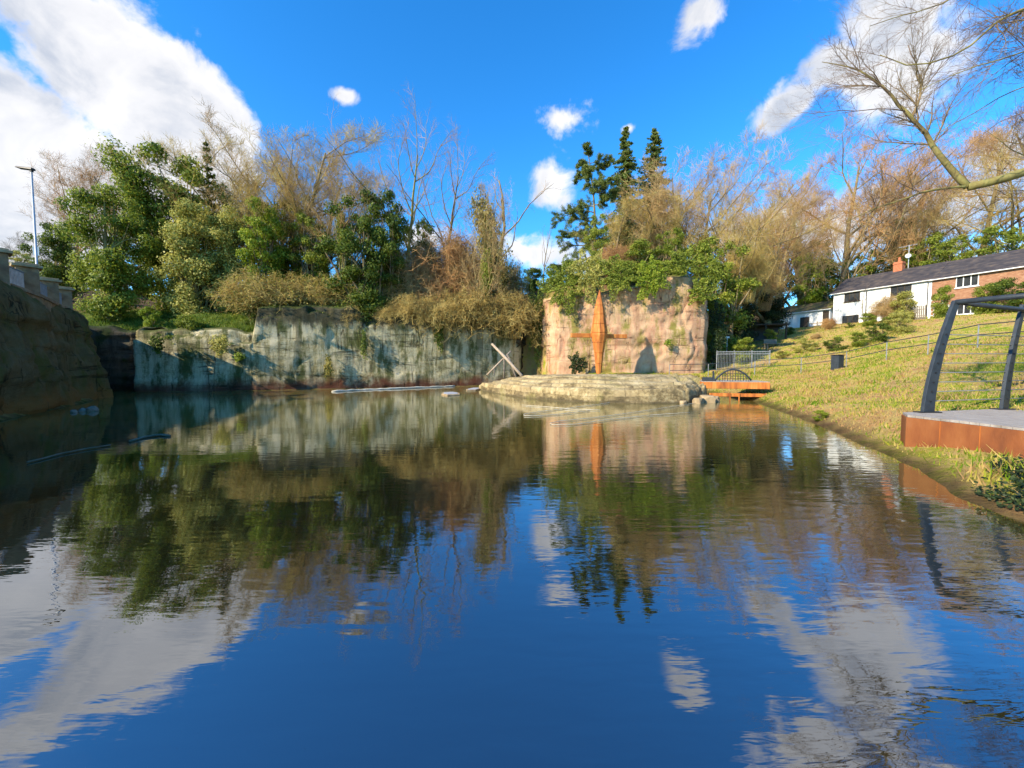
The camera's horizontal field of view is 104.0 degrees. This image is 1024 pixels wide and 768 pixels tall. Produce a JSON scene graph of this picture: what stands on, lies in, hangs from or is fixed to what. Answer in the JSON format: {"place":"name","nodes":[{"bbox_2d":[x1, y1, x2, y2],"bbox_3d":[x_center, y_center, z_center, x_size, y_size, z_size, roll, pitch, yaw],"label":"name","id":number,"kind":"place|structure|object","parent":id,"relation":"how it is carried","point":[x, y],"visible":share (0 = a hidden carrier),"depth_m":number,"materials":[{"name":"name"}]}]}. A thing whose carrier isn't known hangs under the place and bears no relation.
{"place":"outdoors","nodes":[
{"label":"outdoors","id":0,"kind":"place"},
{"bbox_2d":[0,280,113,414],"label":"rock bank","id":1,"kind":"object","parent":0,"point":[49,359],"visible":0.91,"depth_m":17.50,"materials":[{"name":"stone"}]},
{"bbox_2d":[0,248,74,311],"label":"parapet wall","id":2,"kind":"structure","parent":1,"relation":"on","point":[49,293],"depth_m":18.90,"materials":[{"name":"grey concrete"}]},
{"bbox_2d":[88,325,136,390],"bbox_3d":[-29.623,-1.632,29.043,7.260,5.956,7.779,-2,3,-34],"label":"cliff recess","id":3,"kind":"object","parent":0,"point":[115,349],"visible":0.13,"depth_m":30.20,"materials":[{"name":"grey stone"}]},
{"bbox_2d":[133,304,520,391],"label":"cliff","id":4,"kind":"structure","parent":0,"point":[287,347],"depth_m":31.60,"materials":[{"name":"stone"}]},
{"bbox_2d":[268,269,353,312],"bbox_3d":[-16.686,-7.410,35.042,9.070,5.348,7.822,-2,3,-30],"label":"mossy bush","id":5,"kind":"object","parent":4,"relation":"on","point":[316,296],"visible":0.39,"depth_m":33.21,"materials":[{"name":"yellow plant"}]},
{"bbox_2d":[383,290,445,329],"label":"straw tussock","id":6,"kind":"object","parent":4,"relation":"on","point":[406,306],"visible":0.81,"depth_m":33.48,"materials":[{"name":"brown plant"}]},
{"bbox_2d":[411,293,473,343],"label":"straw tussock","id":7,"kind":"object","parent":4,"relation":"on","point":[441,315],"visible":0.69,"depth_m":34.07,"materials":[{"name":"brown plant"}]},
{"bbox_2d":[435,280,509,340],"bbox_3d":[-4.000,-6.326,36.345,8.690,5.393,7.422,-1,3,-22],"label":"straw tussock","id":8,"kind":"object","parent":4,"relation":"on","point":[471,309],"visible":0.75,"depth_m":34.90,"materials":[{"name":"brown plant"}]},
{"bbox_2d":[463,288,548,346],"bbox_3d":[-0.475,-5.880,37.697,9.642,6.482,8.235,-2,4,-37],"label":"straw tussock","id":9,"kind":"object","parent":4,"relation":"on","point":[519,317],"visible":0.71,"depth_m":35.94,"materials":[{"name":"brown plant"}]},
{"bbox_2d":[0,386,1023,767],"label":"water","id":10,"kind":"structure","parent":0,"point":[366,578],"depth_m":3.54,"materials":[{"name":"blue liquid"}]},
{"bbox_2d":[0,278,1023,521],"bbox_3d":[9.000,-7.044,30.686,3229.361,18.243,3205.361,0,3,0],"label":"ground","id":11,"kind":"structure","parent":0,"point":[957,486],"depth_m":17.26,"materials":[{"name":"green plant"}]},
{"bbox_2d":[16,222,91,300],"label":"evergreen tree","id":12,"kind":"object","parent":11,"relation":"on","point":[51,269],"visible":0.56,"depth_m":34.66,"materials":[{"name":"green plant"}]},
{"bbox_2d":[17,147,117,297],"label":"bare tree","id":13,"kind":"object","parent":11,"relation":"on","point":[59,211],"visible":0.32,"depth_m":40.96,"materials":[{"name":"brown plant"}]},
{"bbox_2d":[23,140,170,290],"bbox_3d":[-38.446,-15.217,38.507,11.838,15.689,12.610,-2,4,-36],"label":"bare tree","id":14,"kind":"object","parent":11,"relation":"on","point":[86,174],"visible":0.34,"depth_m":37.91,"materials":[{"name":"brown plant"}]},
{"bbox_2d":[47,181,165,323],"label":"evergreen tree","id":15,"kind":"object","parent":11,"relation":"on","point":[108,273],"visible":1,"depth_m":31.34,"materials":[{"name":"green plant"}]},
{"bbox_2d":[85,132,176,310],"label":"ivy tree","id":16,"kind":"object","parent":11,"relation":"on","point":[128,185],"visible":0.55,"depth_m":33.64,"materials":[{"name":"green plant"}]},
{"bbox_2d":[88,309,254,331],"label":"grass","id":17,"kind":"structure","parent":11,"relation":"on","point":[225,319],"depth_m":32.05,"materials":[{"name":"green plant"}]},
{"bbox_2d":[121,141,235,312],"bbox_3d":[-29.874,-13.278,36.338,8.343,15.470,5.775,-2,4,-41],"label":"evergreen tree","id":18,"kind":"object","parent":11,"relation":"on","point":[153,149],"visible":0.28,"depth_m":34.83,"materials":[{"name":"green plant"}]},
{"bbox_2d":[152,197,236,318],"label":"olive tree","id":19,"kind":"object","parent":11,"relation":"on","point":[188,265],"visible":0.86,"depth_m":32.67,"materials":[{"name":"green plant"}]},
{"bbox_2d":[197,140,220,311],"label":"spire tree","id":20,"kind":"object","parent":11,"relation":"on","point":[212,176],"visible":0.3,"depth_m":37.02,"materials":[{"name":"green plant"}]},
{"bbox_2d":[116,127,319,259],"bbox_3d":[-27.913,-15.408,38.639,15.522,17.381,14.572,0,3,9],"label":"bare tree","id":21,"kind":"object","parent":11,"relation":"on","point":[178,154],"visible":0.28,"depth_m":36.65,"materials":[{"name":"brown plant"}]},
{"bbox_2d":[191,203,257,312],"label":"olive tree","id":22,"kind":"object","parent":11,"relation":"on","point":[226,253],"visible":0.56,"depth_m":33.90,"materials":[{"name":"green plant"}]},
{"bbox_2d":[149,123,358,271],"bbox_3d":[-25.655,-16.350,41.744,20.701,18.144,13.981,-1,3,-25],"label":"bare tree","id":23,"kind":"object","parent":11,"relation":"on","point":[288,141],"visible":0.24,"depth_m":39.33,"materials":[{"name":"brown plant"}]},
{"bbox_2d":[189,96,325,265],"bbox_3d":[-29.489,-16.984,43.841,20.457,19.560,13.816,2,3,32],"label":"bare tree","id":24,"kind":"object","parent":11,"relation":"on","point":[216,133],"visible":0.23,"depth_m":39.17,"materials":[{"name":"brown plant"}]},
{"bbox_2d":[206,260,311,319],"bbox_3d":[-20.212,-7.452,33.373,8.516,5.063,9.874,0,3,-9],"label":"mossy bush","id":25,"kind":"object","parent":11,"relation":"on","point":[249,289],"visible":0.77,"depth_m":31.32,"materials":[{"name":"yellow plant"}]},
{"bbox_2d":[235,196,288,295],"bbox_3d":[-21.396,-10.588,34.495,3.061,10.251,4.422,1,3,14],"label":"ivy bush","id":26,"kind":"object","parent":11,"relation":"on","point":[261,236],"visible":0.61,"depth_m":33.99,"materials":[{"name":"green plant"}]},
{"bbox_2d":[195,158,328,264],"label":"bare tree","id":27,"kind":"object","parent":11,"relation":"on","point":[275,196],"visible":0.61,"depth_m":35.39,"materials":[{"name":"brown plant"}]},
{"bbox_2d":[247,199,306,283],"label":"evergreen tree","id":28,"kind":"object","parent":11,"relation":"on","point":[293,266],"visible":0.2,"depth_m":37.03,"materials":[{"name":"green plant"}]},
{"bbox_2d":[182,125,393,276],"bbox_3d":[-19.261,-15.570,40.563,18.258,18.586,17.140,0,3,1],"label":"bare tree","id":29,"kind":"object","parent":11,"relation":"on","point":[308,165],"visible":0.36,"depth_m":37.43,"materials":[{"name":"brown plant"}]},
{"bbox_2d":[287,211,331,289],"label":"evergreen tree","id":30,"kind":"object","parent":11,"relation":"on","point":[315,259],"visible":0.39,"depth_m":35.89,"materials":[{"name":"green plant"}]},
{"bbox_2d":[215,115,409,265],"bbox_3d":[-17.871,-16.366,38.621,18.996,19.102,12.528,-2,3,-34],"label":"bare tree","id":31,"kind":"object","parent":11,"relation":"on","point":[319,173],"visible":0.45,"depth_m":37.30,"materials":[{"name":"brown plant"}]},
{"bbox_2d":[259,137,367,271],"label":"bare tree","id":32,"kind":"object","parent":11,"relation":"on","point":[278,151],"visible":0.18,"depth_m":37.24,"materials":[{"name":"brown plant"}]},
{"bbox_2d":[301,142,375,268],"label":"ivy tree","id":33,"kind":"object","parent":11,"relation":"on","point":[338,225],"visible":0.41,"depth_m":35.85,"materials":[{"name":"brown plant"}]},
{"bbox_2d":[313,188,392,314],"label":"holly tree","id":34,"kind":"object","parent":11,"relation":"on","point":[364,223],"visible":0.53,"depth_m":33.34,"materials":[{"name":"green plant"}]},
{"bbox_2d":[340,235,400,324],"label":"holly tree","id":35,"kind":"object","parent":11,"relation":"on","point":[369,273],"visible":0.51,"depth_m":33.32,"materials":[{"name":"green plant"}]},
{"bbox_2d":[312,81,460,266],"bbox_3d":[-11.219,-15.228,35.425,12.381,20.656,11.555,-1,3,-25],"label":"bare tree","id":36,"kind":"object","parent":11,"relation":"on","point":[408,239],"visible":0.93,"depth_m":34.51,"materials":[{"name":"brown plant"}]},
{"bbox_2d":[366,188,409,308],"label":"holly tree","id":37,"kind":"object","parent":11,"relation":"on","point":[394,234],"visible":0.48,"depth_m":34.52,"materials":[{"name":"plant"}]},
{"bbox_2d":[382,231,441,301],"bbox_3d":[-9.758,-9.792,38.155,8.888,9.282,9.057,2,3,31],"label":"scrub thicket","id":38,"kind":"object","parent":11,"relation":"on","point":[410,279],"visible":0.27,"depth_m":36.36,"materials":[{"name":"brown plant"}]},
{"bbox_2d":[401,217,438,266],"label":"holly tree","id":39,"kind":"object","parent":11,"relation":"on","point":[422,223],"visible":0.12,"depth_m":38.34,"materials":[{"name":"green plant"}]},
{"bbox_2d":[399,257,462,309],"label":"scrub thicket","id":40,"kind":"object","parent":11,"relation":"on","point":[424,287],"visible":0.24,"depth_m":36.09,"materials":[{"name":"brown plant"}]},
{"bbox_2d":[369,112,497,245],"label":"bare tree","id":41,"kind":"object","parent":11,"relation":"on","point":[452,214],"visible":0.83,"depth_m":38.15,"materials":[{"name":"grey plant"}]},
{"bbox_2d":[394,211,479,303],"bbox_3d":[-6.598,-10.402,38.797,11.342,11.173,11.154,-3,4,-43],"label":"scrub thicket","id":42,"kind":"object","parent":11,"relation":"on","point":[446,250],"visible":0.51,"depth_m":36.53,"materials":[{"name":"brown plant"}]},
{"bbox_2d":[435,229,516,310],"bbox_3d":[-4.274,-9.989,39.658,9.008,10.453,9.179,-1,3,-12],"label":"scrub thicket","id":43,"kind":"object","parent":11,"relation":"on","point":[475,259],"visible":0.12,"depth_m":37.26,"materials":[{"name":"brown plant"}]},
{"bbox_2d":[451,168,522,315],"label":"ivy tree","id":44,"kind":"object","parent":11,"relation":"on","point":[487,264],"visible":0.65,"depth_m":36.06,"materials":[{"name":"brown plant"}]},
{"bbox_2d":[466,182,525,374],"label":"ivy tree","id":45,"kind":"object","parent":11,"relation":"on","point":[503,273],"visible":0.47,"depth_m":36.76,"materials":[{"name":"green plant"}]},
{"bbox_2d":[479,373,706,403],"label":"stone platform","id":46,"kind":"structure","parent":11,"relation":"on","point":[674,388],"depth_m":21.62,"materials":[{"name":"beige stone"}]},
{"bbox_2d":[571,290,626,373],"bbox_3d":[6.720,-3.910,30.843,4.500,6.607,1.255,0,3,-9],"label":"cross sculpture","id":47,"kind":"object","parent":46,"relation":"on","point":[599,335],"visible":0.88,"depth_m":30.51,"materials":[{"name":"orange wood"}]},
{"bbox_2d":[582,213,609,267],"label":"evergreen tree","id":48,"kind":"object","parent":11,"relation":"on","point":[593,246],"visible":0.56,"depth_m":40.01,"materials":[{"name":"green plant"}]},
{"bbox_2d":[544,141,658,282],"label":"pine tree","id":49,"kind":"object","parent":11,"relation":"on","point":[599,186],"visible":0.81,"depth_m":45.66,"materials":[{"name":"green plant"}]},
{"bbox_2d":[574,188,659,256],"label":"bare tree","id":50,"kind":"object","parent":11,"relation":"on","point":[619,222],"visible":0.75,"depth_m":41.85,"materials":[{"name":"brown plant"}]},
{"bbox_2d":[538,275,708,373],"bbox_3d":[15.956,-5.104,43.225,13.506,11.475,29.228,3,4,45],"label":"rock outcrop","id":51,"kind":"object","parent":11,"relation":"on","point":[649,325],"visible":0.77,"depth_m":34.36,"materials":[{"name":"beige stone"}]},
{"bbox_2d":[524,275,547,371],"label":"ivy","id":52,"kind":"object","parent":51,"relation":"attached to","point":[536,314],"visible":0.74,"depth_m":37.65,"materials":[{"name":"green plant"}]},
{"bbox_2d":[536,254,585,320],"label":"ivy","id":53,"kind":"object","parent":51,"relation":"attached to","point":[571,282],"visible":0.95,"depth_m":33.83,"materials":[{"name":"green plant"}]},
{"bbox_2d":[566,247,614,304],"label":"ivy","id":54,"kind":"object","parent":51,"relation":"attached to","point":[584,275],"visible":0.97,"depth_m":33.38,"materials":[{"name":"green plant"}]},
{"bbox_2d":[596,254,642,302],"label":"ivy","id":55,"kind":"object","parent":51,"relation":"attached to","point":[613,277],"visible":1,"depth_m":33.17,"materials":[{"name":"green plant"}]},
{"bbox_2d":[636,254,672,300],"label":"ivy","id":56,"kind":"object","parent":51,"relation":"attached to","point":[651,281],"visible":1,"depth_m":33.10,"materials":[{"name":"green plant"}]},
{"bbox_2d":[660,250,704,274],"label":"ivy","id":57,"kind":"object","parent":51,"relation":"attached to","point":[675,259],"visible":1,"depth_m":33.02,"materials":[{"name":"green plant"}]},
{"bbox_2d":[686,276,718,305],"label":"ivy","id":58,"kind":"object","parent":51,"relation":"attached to","point":[701,293],"visible":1,"depth_m":33.21,"materials":[{"name":"green plant"}]},
{"bbox_2d":[708,299,728,368],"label":"ivy","id":59,"kind":"object","parent":51,"relation":"attached to","point":[716,341],"visible":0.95,"depth_m":35.50,"materials":[{"name":"green plant"}]},
{"bbox_2d":[600,126,654,277],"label":"fir tree","id":60,"kind":"object","parent":11,"relation":"on","point":[626,161],"visible":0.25,"depth_m":52.09,"materials":[{"name":"green plant"}]},
{"bbox_2d":[621,238,656,282],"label":"bush","id":61,"kind":"object","parent":11,"relation":"on","point":[637,249],"visible":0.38,"depth_m":37.72,"materials":[{"name":"green plant"}]},
{"bbox_2d":[633,128,691,273],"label":"fir tree","id":62,"kind":"object","parent":11,"relation":"on","point":[655,139],"visible":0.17,"depth_m":54.98,"materials":[{"name":"plant"}]},
{"bbox_2d":[651,227,687,275],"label":"evergreen bush","id":63,"kind":"object","parent":11,"relation":"on","point":[668,246],"visible":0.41,"depth_m":38.34,"materials":[{"name":"green plant"}]},
{"bbox_2d":[622,188,723,259],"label":"bare tree","id":64,"kind":"object","parent":11,"relation":"on","point":[678,220],"visible":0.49,"depth_m":43.42,"materials":[{"name":"brown plant"}]},
{"bbox_2d":[607,140,743,276],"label":"bare tree","id":65,"kind":"object","parent":11,"relation":"on","point":[707,170],"visible":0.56,"depth_m":44.73,"materials":[{"name":"brown plant"}]},
{"bbox_2d":[643,174,712,267],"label":"tree","id":66,"kind":"object","parent":11,"relation":"on","point":[700,228],"visible":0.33,"depth_m":43.14,"materials":[{"name":"brown plant"}]},
{"bbox_2d":[601,118,834,287],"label":"bare tree","id":67,"kind":"object","parent":11,"relation":"on","point":[735,199],"visible":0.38,"depth_m":43.13,"materials":[{"name":"brown plant"}]},
{"bbox_2d":[682,235,761,362],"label":"evergreen tree","id":68,"kind":"object","parent":11,"relation":"on","point":[729,293],"visible":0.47,"depth_m":37.46,"materials":[{"name":"green plant"}]},
{"bbox_2d":[655,167,789,335],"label":"bare tree","id":69,"kind":"object","parent":11,"relation":"on","point":[767,229],"visible":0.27,"depth_m":45.88,"materials":[{"name":"brown plant"}]},
{"bbox_2d":[700,369,769,400],"bbox_3d":[12.342,0.200,22.564,3.427,2.145,2.000,1,3,13],"label":"footbridge","id":70,"kind":"object","parent":11,"relation":"on","point":[712,382],"visible":0.91,"depth_m":21.69,"materials":[{"name":"orange wood"}]},
{"bbox_2d":[686,182,787,341],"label":"bare tree","id":71,"kind":"object","parent":11,"relation":"on","point":[734,255],"visible":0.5,"depth_m":39.60,"materials":[{"name":"brown plant"}]},
{"bbox_2d":[719,277,769,346],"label":"evergreen tree","id":72,"kind":"object","parent":11,"relation":"on","point":[748,334],"visible":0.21,"depth_m":45.60,"materials":[{"name":"green plant"}]},
{"bbox_2d":[719,234,778,303],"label":"scrub thicket","id":73,"kind":"object","parent":11,"relation":"on","point":[759,271],"visible":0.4,"depth_m":41.37,"materials":[{"name":"brown plant"}]},
{"bbox_2d":[687,169,843,323],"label":"bare tree","id":74,"kind":"object","parent":11,"relation":"on","point":[784,198],"visible":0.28,"depth_m":49.67,"materials":[{"name":"brown plant"}]},
{"bbox_2d":[749,249,791,311],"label":"scrub thicket","id":75,"kind":"object","parent":11,"relation":"on","point":[765,306],"visible":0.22,"depth_m":47.45,"materials":[{"name":"brown plant"}]},
{"bbox_2d":[747,268,805,328],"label":"evergreen tree","id":76,"kind":"object","parent":11,"relation":"on","point":[775,312],"visible":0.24,"depth_m":51.19,"materials":[{"name":"green plant"}]},
{"bbox_2d":[719,176,852,328],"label":"bare tree","id":77,"kind":"object","parent":11,"relation":"on","point":[815,209],"visible":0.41,"depth_m":60.31,"materials":[{"name":"brown plant"}]},
{"bbox_2d":[744,178,838,295],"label":"bare tree","id":78,"kind":"object","parent":11,"relation":"on","point":[817,197],"visible":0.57,"depth_m":52.95,"materials":[{"name":"brown plant"}]},
{"bbox_2d":[726,151,864,305],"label":"bare tree","id":79,"kind":"object","parent":11,"relation":"on","point":[818,168],"visible":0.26,"depth_m":62.99,"materials":[{"name":"brown plant"}]},
{"bbox_2d":[782,300,832,328],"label":"outbuilding","id":80,"kind":"structure","parent":11,"relation":"on","point":[811,314],"depth_m":58.72,"materials":[{"name":"paint"}]},
{"bbox_2d":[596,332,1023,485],"bbox_3d":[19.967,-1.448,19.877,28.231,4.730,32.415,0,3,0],"label":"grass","id":81,"kind":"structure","parent":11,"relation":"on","point":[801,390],"depth_m":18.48,"materials":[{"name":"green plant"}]},
{"bbox_2d":[785,252,839,304],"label":"evergreen tree","id":82,"kind":"object","parent":11,"relation":"on","point":[812,295],"visible":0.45,"depth_m":61.01,"materials":[{"name":"green plant"}]},
{"bbox_2d":[669,320,1023,375],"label":"path railing","id":83,"kind":"object","parent":11,"relation":"on","point":[978,325],"visible":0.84,"depth_m":25.09,"materials":[{"name":"grey metal"}]},
{"bbox_2d":[706,312,1023,379],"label":"grass","id":84,"kind":"structure","parent":11,"relation":"on","point":[932,327],"depth_m":34.18,"materials":[{"name":"green plant"}]},
{"bbox_2d":[806,164,941,300],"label":"bare tree","id":85,"kind":"object","parent":11,"relation":"on","point":[850,260],"visible":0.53,"depth_m":58.35,"materials":[{"name":"brown plant"}]},
{"bbox_2d":[741,0,1023,255],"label":"overhanging tree","id":86,"kind":"object","parent":11,"relation":"on","point":[960,179],"visible":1,"depth_m":8.90,"materials":[{"name":"brown plant"}]},
{"bbox_2d":[830,244,949,323],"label":"white cottage","id":87,"kind":"structure","parent":11,"relation":"on","point":[847,294],"depth_m":50.95,"materials":[{"name":"paint"}]},
{"bbox_2d":[765,107,1023,278],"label":"bare tree","id":88,"kind":"object","parent":11,"relation":"on","point":[882,190],"visible":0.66,"depth_m":56.54,"materials":[{"name":"brown plant"}]},
{"bbox_2d":[883,311,916,334],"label":"bush","id":89,"kind":"object","parent":11,"relation":"on","point":[897,319],"visible":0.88,"depth_m":35.57,"materials":[{"name":"green plant"}]},
{"bbox_2d":[831,131,974,267],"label":"bare tree","id":90,"kind":"object","parent":11,"relation":"on","point":[937,180],"visible":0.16,"depth_m":62.67,"materials":[{"name":"brown plant"}]},
{"bbox_2d":[877,191,964,270],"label":"tree","id":91,"kind":"object","parent":11,"relation":"on","point":[922,229],"visible":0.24,"depth_m":56.67,"materials":[{"name":"brown plant"}]},
{"bbox_2d":[893,231,951,268],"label":"evergreen tree","id":92,"kind":"object","parent":11,"relation":"on","point":[937,236],"visible":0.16,"depth_m":55.31,"materials":[{"name":"green plant"}]},
{"bbox_2d":[834,138,1023,265],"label":"bare tree","id":93,"kind":"object","parent":11,"relation":"on","point":[934,204],"visible":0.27,"depth_m":57.77,"materials":[{"name":"brown plant"}]},
{"bbox_2d":[929,285,954,318],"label":"bush","id":94,"kind":"object","parent":11,"relation":"on","point":[940,310],"visible":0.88,"depth_m":39.44,"materials":[{"name":"green plant"}]},
{"bbox_2d":[900,293,1023,457],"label":"viewing deck","id":95,"kind":"structure","parent":11,"relation":"on","point":[1000,429],"depth_m":8.75,"materials":[{"name":"orange metal"}]},
{"bbox_2d":[928,234,997,261],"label":"evergreen tree","id":96,"kind":"object","parent":11,"relation":"on","point":[964,254],"visible":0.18,"depth_m":52.12,"materials":[{"name":"green plant"}]},
{"bbox_2d":[909,118,1023,253],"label":"bare tree","id":97,"kind":"object","parent":11,"relation":"on","point":[998,211],"visible":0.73,"depth_m":51.02,"materials":[{"name":"brown plant"}]},
{"bbox_2d":[916,103,1023,255],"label":"bare tree","id":98,"kind":"object","parent":11,"relation":"on","point":[994,199],"visible":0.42,"depth_m":56.60,"materials":[{"name":"brown plant"}]},
{"bbox_2d":[928,248,1023,314],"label":"brick cottage","id":99,"kind":"structure","parent":11,"relation":"on","point":[965,277],"depth_m":43.06,"materials":[{"name":"brick"}]},
{"bbox_2d":[937,117,1023,240],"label":"bare tree","id":100,"kind":"object","parent":11,"relation":"on","point":[1019,220],"visible":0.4,"depth_m":56.48,"materials":[{"name":"brown plant"}]},
{"bbox_2d":[971,454,1023,511],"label":"ground ivy","id":101,"kind":"object","parent":11,"relation":"on","point":[1017,499],"visible":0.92,"depth_m":5.71,"materials":[{"name":"green plant"}]},
{"bbox_2d":[972,224,1023,254],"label":"evergreen tree","id":102,"kind":"object","parent":11,"relation":"on","point":[1007,236],"visible":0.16,"depth_m":48.49,"materials":[{"name":"green plant"}]},
{"bbox_2d":[980,277,1023,312],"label":"bush","id":103,"kind":"object","parent":11,"relation":"on","point":[1005,284],"visible":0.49,"depth_m":35.54,"materials":[{"name":"green plant"}]},
{"bbox_2d":[0,0,1023,306],"label":"sky","id":104,"kind":"structure","parent":0,"point":[527,82],"materials":[{"name":"blue"}]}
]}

